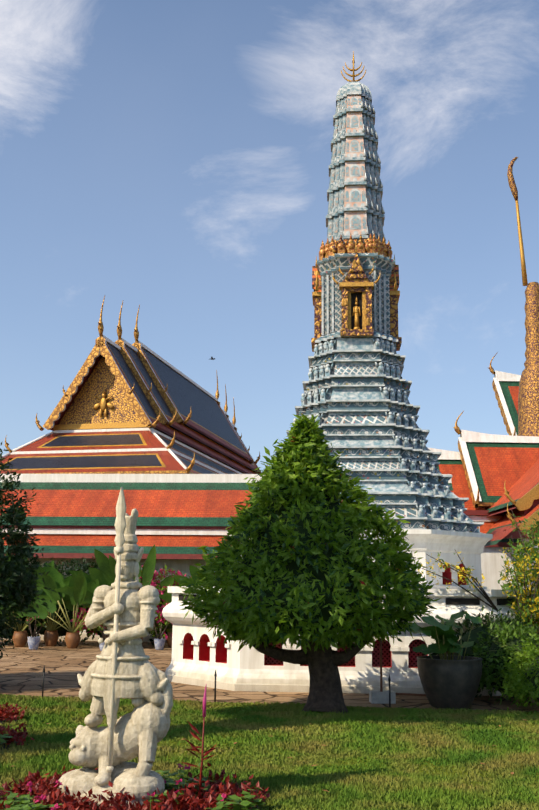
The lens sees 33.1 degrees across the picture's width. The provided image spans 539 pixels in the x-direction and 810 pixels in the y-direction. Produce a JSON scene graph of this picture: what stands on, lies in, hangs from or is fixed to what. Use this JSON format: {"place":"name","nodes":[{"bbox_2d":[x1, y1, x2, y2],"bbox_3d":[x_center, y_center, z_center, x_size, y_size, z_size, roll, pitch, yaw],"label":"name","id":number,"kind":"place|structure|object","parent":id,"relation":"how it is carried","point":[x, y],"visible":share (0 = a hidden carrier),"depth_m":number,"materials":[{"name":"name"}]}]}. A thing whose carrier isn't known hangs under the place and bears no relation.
{"place":"outdoors","nodes":[
{"label":"outdoors","id":0,"kind":"place"},
{"bbox_2d":[0,640,538,711],"bbox_3d":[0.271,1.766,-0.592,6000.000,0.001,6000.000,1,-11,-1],"label":"paved court","id":1,"kind":"object","parent":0,"point":[21,670],"depth_m":17.58,"materials":[{"name":"stone"}]},
{"bbox_2d":[0,617,46,644],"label":"wall shrub","id":2,"kind":"object","parent":1,"relation":"on","point":[27,630],"visible":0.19,"depth_m":29.08,"materials":[{"name":"green plant"}]},
{"bbox_2d":[0,442,60,658],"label":"topiary tree","id":3,"kind":"object","parent":1,"relation":"on","point":[19,591],"visible":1,"depth_m":17.26,"materials":[{"name":"green plant"}]},
{"bbox_2d":[26,616,38,635],"bbox_3d":[-7.185,6.916,27.726,0.466,0.999,0.572,-8,-14,36],"label":"pot","id":4,"kind":"object","parent":1,"relation":"on","point":[35,626],"visible":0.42,"depth_m":27.64,"materials":[{"name":"plant"}]},
{"bbox_2d":[25,615,44,649],"bbox_3d":[-7.040,6.800,27.170,0.649,1.009,0.423,1,-11,-1],"label":"pot","id":5,"kind":"object","parent":1,"relation":"on","point":[33,642],"visible":0.96,"depth_m":27.01,"materials":[{"name":"ceramic"}]},
{"bbox_2d":[5,548,69,646],"bbox_3d":[-7.884,5.873,28.180,4.350,3.210,1.219,3,-12,-11],"label":"potted palm","id":6,"kind":"object","parent":1,"relation":"on","point":[20,638],"visible":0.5,"depth_m":28.32,"materials":[{"name":"plant"}]},
{"bbox_2d":[6,562,71,645],"bbox_3d":[-7.113,6.328,28.878,3.626,2.609,0.688,3,-12,-11],"label":"potted palm","id":7,"kind":"object","parent":1,"relation":"on","point":[51,637],"visible":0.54,"depth_m":28.84,"materials":[{"name":"plant"}]},
{"bbox_2d":[42,666,44,696],"bbox_3d":[-3.884,4.738,15.600,0.042,0.520,0.042,-4,-12,21],"label":"garden stake","id":8,"kind":"object","parent":1,"relation":"on","point":[43,681],"visible":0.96,"depth_m":15.59,"materials":[{"name":"metal"}]},
{"bbox_2d":[7,557,102,644],"bbox_3d":[-6.768,6.569,29.862,4.589,3.174,2.275,1,-11,-1],"label":"wall shrub","id":9,"kind":"object","parent":1,"relation":"on","point":[62,631],"visible":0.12,"depth_m":29.45,"materials":[{"name":"green plant"}]},
{"bbox_2d":[16,564,110,648],"bbox_3d":[-6.079,6.168,27.913,3.538,2.562,0.978,0,-11,4],"label":"potted palm","id":10,"kind":"object","parent":1,"relation":"on","point":[53,579],"visible":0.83,"depth_m":27.99,"materials":[{"name":"plant"}]},
{"bbox_2d":[62,600,108,637],"bbox_3d":[-4.835,6.404,28.855,3.352,2.499,0.860,0,-11,3],"label":"potted palm","id":11,"kind":"object","parent":1,"relation":"on","point":[69,606],"visible":0.06,"depth_m":28.70,"materials":[{"name":"plant"}]},
{"bbox_2d":[70,604,106,635],"bbox_3d":[-5.441,6.584,28.856,1.721,1.551,1.582,1,-11,-1],"label":"bougainvillea","id":12,"kind":"object","parent":1,"relation":"on","point":[83,614],"visible":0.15,"depth_m":28.54,"materials":[{"name":"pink plant"}]},
{"bbox_2d":[98,625,106,650],"bbox_3d":[-4.822,6.792,26.953,0.487,0.983,0.632,1,-11,-1],"label":"pot","id":13,"kind":"object","parent":1,"relation":"on","point":[101,645],"visible":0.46,"depth_m":26.79,"materials":[{"name":"ceramic"}]},
{"bbox_2d":[67,556,159,644],"bbox_3d":[-5.146,6.577,30.280,4.479,3.024,2.382,1,-11,-1],"label":"wall shrub","id":14,"kind":"object","parent":1,"relation":"on","point":[100,634],"visible":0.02,"depth_m":29.87,"materials":[{"name":"green plant"}]},
{"bbox_2d":[56,544,178,641],"bbox_3d":[-4.284,5.932,28.212,4.660,3.180,0.897,3,-12,-12],"label":"potted palm","id":15,"kind":"object","parent":1,"relation":"on","point":[105,574],"visible":0.21,"depth_m":28.15,"materials":[{"name":"plant"}]},
{"bbox_2d":[0,296,267,473],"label":"temple roof","id":16,"kind":"structure","parent":1,"relation":"on","point":[123,406],"depth_m":101.37,"materials":[{"name":"blue tile"}]},
{"bbox_2d":[154,619,169,649],"bbox_3d":[-3.337,6.922,27.601,0.476,1.016,0.608,-8,-14,36],"label":"pot","id":17,"kind":"object","parent":1,"relation":"on","point":[159,642],"visible":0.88,"depth_m":27.45,"materials":[{"name":"ceramic"}]},
{"bbox_2d":[155,581,174,647],"bbox_3d":[-3.145,6.541,28.753,2.817,2.224,0.686,2,-12,-7],"label":"bougainvillea","id":18,"kind":"object","parent":1,"relation":"on","point":[169,640],"visible":0.04,"depth_m":28.55,"materials":[{"name":"plant"}]},
{"bbox_2d":[139,564,191,639],"bbox_3d":[-3.102,6.230,28.657,3.011,2.396,1.831,1,-11,-1],"label":"bougainvillea","id":19,"kind":"object","parent":1,"relation":"on","point":[160,606],"visible":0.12,"depth_m":28.27,"materials":[{"name":"pink plant"}]},
{"bbox_2d":[150,575,183,638],"bbox_3d":[-2.592,6.932,29.800,4.075,2.699,2.496,1,-11,-1],"label":"wall shrub","id":20,"kind":"object","parent":1,"relation":"on","point":[158,632],"visible":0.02,"depth_m":29.18,"materials":[{"name":"green plant"}]},
{"bbox_2d":[159,565,214,602],"bbox_3d":[-1.284,5.978,28.567,4.591,3.292,0.980,4,-12,-18],"label":"potted palm","id":21,"kind":"object","parent":1,"relation":"on","point":[167,597],"visible":0.02,"depth_m":27.98,"materials":[{"name":"plant"}]},
{"bbox_2d":[214,670,216,701],"bbox_3d":[-0.902,4.672,15.121,0.042,0.520,0.042,6,-12,-23],"label":"garden stake","id":22,"kind":"object","parent":1,"relation":"on","point":[215,674],"visible":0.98,"depth_m":15.10,"materials":[{"name":"metal"}]},
{"bbox_2d":[0,474,453,641],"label":"cloister gallery","id":23,"kind":"object","parent":1,"relation":"on","point":[182,519],"visible":0.21,"depth_m":33.19,"materials":[{"name":"tile"}]},
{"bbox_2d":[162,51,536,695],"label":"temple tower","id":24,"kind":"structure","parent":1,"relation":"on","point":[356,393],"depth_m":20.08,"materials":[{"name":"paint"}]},
{"bbox_2d":[388,674,390,706],"bbox_3d":[1.940,4.609,14.664,0.042,0.520,0.042,-4,-12,21],"label":"garden stake","id":25,"kind":"object","parent":1,"relation":"on","point":[389,679],"visible":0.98,"depth_m":14.65,"materials":[{"name":"metal"}]},
{"bbox_2d":[369,638,425,703],"bbox_3d":[2.333,4.480,15.339,1.270,1.050,0.300,1,-11,-1],"label":"pipe stand","id":26,"kind":"object","parent":1,"relation":"on","point":[381,696],"visible":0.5,"depth_m":15.11,"materials":[{"name":"concrete"}]},
{"bbox_2d":[406,610,481,708],"bbox_3d":[2.876,4.169,14.982,1.233,1.528,1.392,1,-11,-1],"label":"potted plant","id":27,"kind":"object","parent":1,"relation":"on","point":[449,681],"visible":1,"depth_m":14.57,"materials":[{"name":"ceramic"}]},
{"bbox_2d":[422,604,538,698],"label":"shrub","id":28,"kind":"object","parent":1,"relation":"on","point":[473,633],"visible":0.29,"depth_m":16.12,"materials":[{"name":"green plant"}]},
{"bbox_2d":[427,352,538,589],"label":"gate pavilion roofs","id":29,"kind":"structure","parent":1,"relation":"on","point":[480,468],"depth_m":43.81,"materials":[{"name":"orange tile"}]},
{"bbox_2d":[485,459,538,589],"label":"temple roof","id":30,"kind":"structure","parent":29,"relation":"attached to","point":[520,497],"depth_m":36.31,"materials":[{"name":"orange tile"}]},
{"bbox_2d":[467,614,538,706],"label":"hedge","id":31,"kind":"object","parent":1,"relation":"on","point":[492,668],"visible":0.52,"depth_m":15.24,"materials":[{"name":"green plant"}]},
{"bbox_2d":[480,641,538,660],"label":"fern fronds","id":32,"kind":"object","parent":31,"relation":"attached to","point":[508,646],"visible":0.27,"depth_m":14.98,"materials":[{"name":"green plant"}]},
{"bbox_2d":[498,512,538,636],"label":"shrub","id":33,"kind":"object","parent":1,"relation":"on","point":[506,586],"visible":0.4,"depth_m":17.72,"materials":[{"name":"green plant"}]},
{"bbox_2d":[499,543,538,644],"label":"yellow flower shrub","id":34,"kind":"object","parent":1,"relation":"on","point":[530,610],"visible":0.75,"depth_m":16.67,"materials":[{"name":"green plant"}]},
{"bbox_2d":[418,550,497,610],"bbox_3d":[3.408,3.196,16.596,1.591,1.117,0.606,1,-11,-1],"label":"flowering plant","id":35,"kind":"object","parent":34,"relation":"attached to","point":[482,592],"visible":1,"depth_m":16.64,"materials":[{"name":"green plant"}]},
{"bbox_2d":[507,157,538,436],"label":"golden spire","id":36,"kind":"structure","parent":1,"relation":"on","point":[528,410],"depth_m":51.32,"materials":[{"name":"gold metal"}]},
{"bbox_2d":[508,509,538,595],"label":"tall shrub","id":37,"kind":"object","parent":1,"relation":"on","point":[523,544],"visible":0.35,"depth_m":17.57,"materials":[{"name":"green plant"}]},
{"bbox_2d":[0,694,538,809],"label":"lawn ground","id":38,"kind":"structure","parent":0,"point":[82,713],"depth_m":10.41,"materials":[{"name":"green plant"}]},
{"bbox_2d":[0,702,26,723],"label":"flower bed","id":39,"kind":"object","parent":38,"relation":"on","point":[6,713],"visible":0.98,"depth_m":12.67,"materials":[{"name":"plant"}]},
{"bbox_2d":[0,719,34,750],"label":"flower bed","id":40,"kind":"object","parent":38,"relation":"on","point":[13,736],"visible":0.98,"depth_m":10.65,"materials":[{"name":"plant"}]},
{"bbox_2d":[57,487,172,808],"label":"stone warrior on lion","id":41,"kind":"object","parent":38,"relation":"on","point":[123,608],"visible":0.92,"depth_m":7.84},
{"bbox_2d":[0,686,269,809],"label":"flower bed","id":42,"kind":"object","parent":38,"relation":"on","point":[42,794],"visible":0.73,"depth_m":7.53,"materials":[{"name":"plant"}]},
{"bbox_2d":[175,413,440,712],"bbox_3d":[0.713,2.472,14.374,4.131,4.724,3.946,11,-15,-40],"label":"topiary tree","id":43,"kind":"object","parent":38,"relation":"on","point":[311,573],"visible":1,"depth_m":13.45,"materials":[{"name":"green plant"}]},
{"bbox_2d":[496,631,538,710],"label":"hedge","id":44,"kind":"object","parent":38,"relation":"on","point":[519,688],"visible":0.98,"depth_m":14.17,"materials":[{"name":"green plant"}]},
{"bbox_2d":[0,0,538,471],"label":"sky","id":45,"kind":"structure","parent":0,"point":[171,159],"materials":[{"name":"blue"}]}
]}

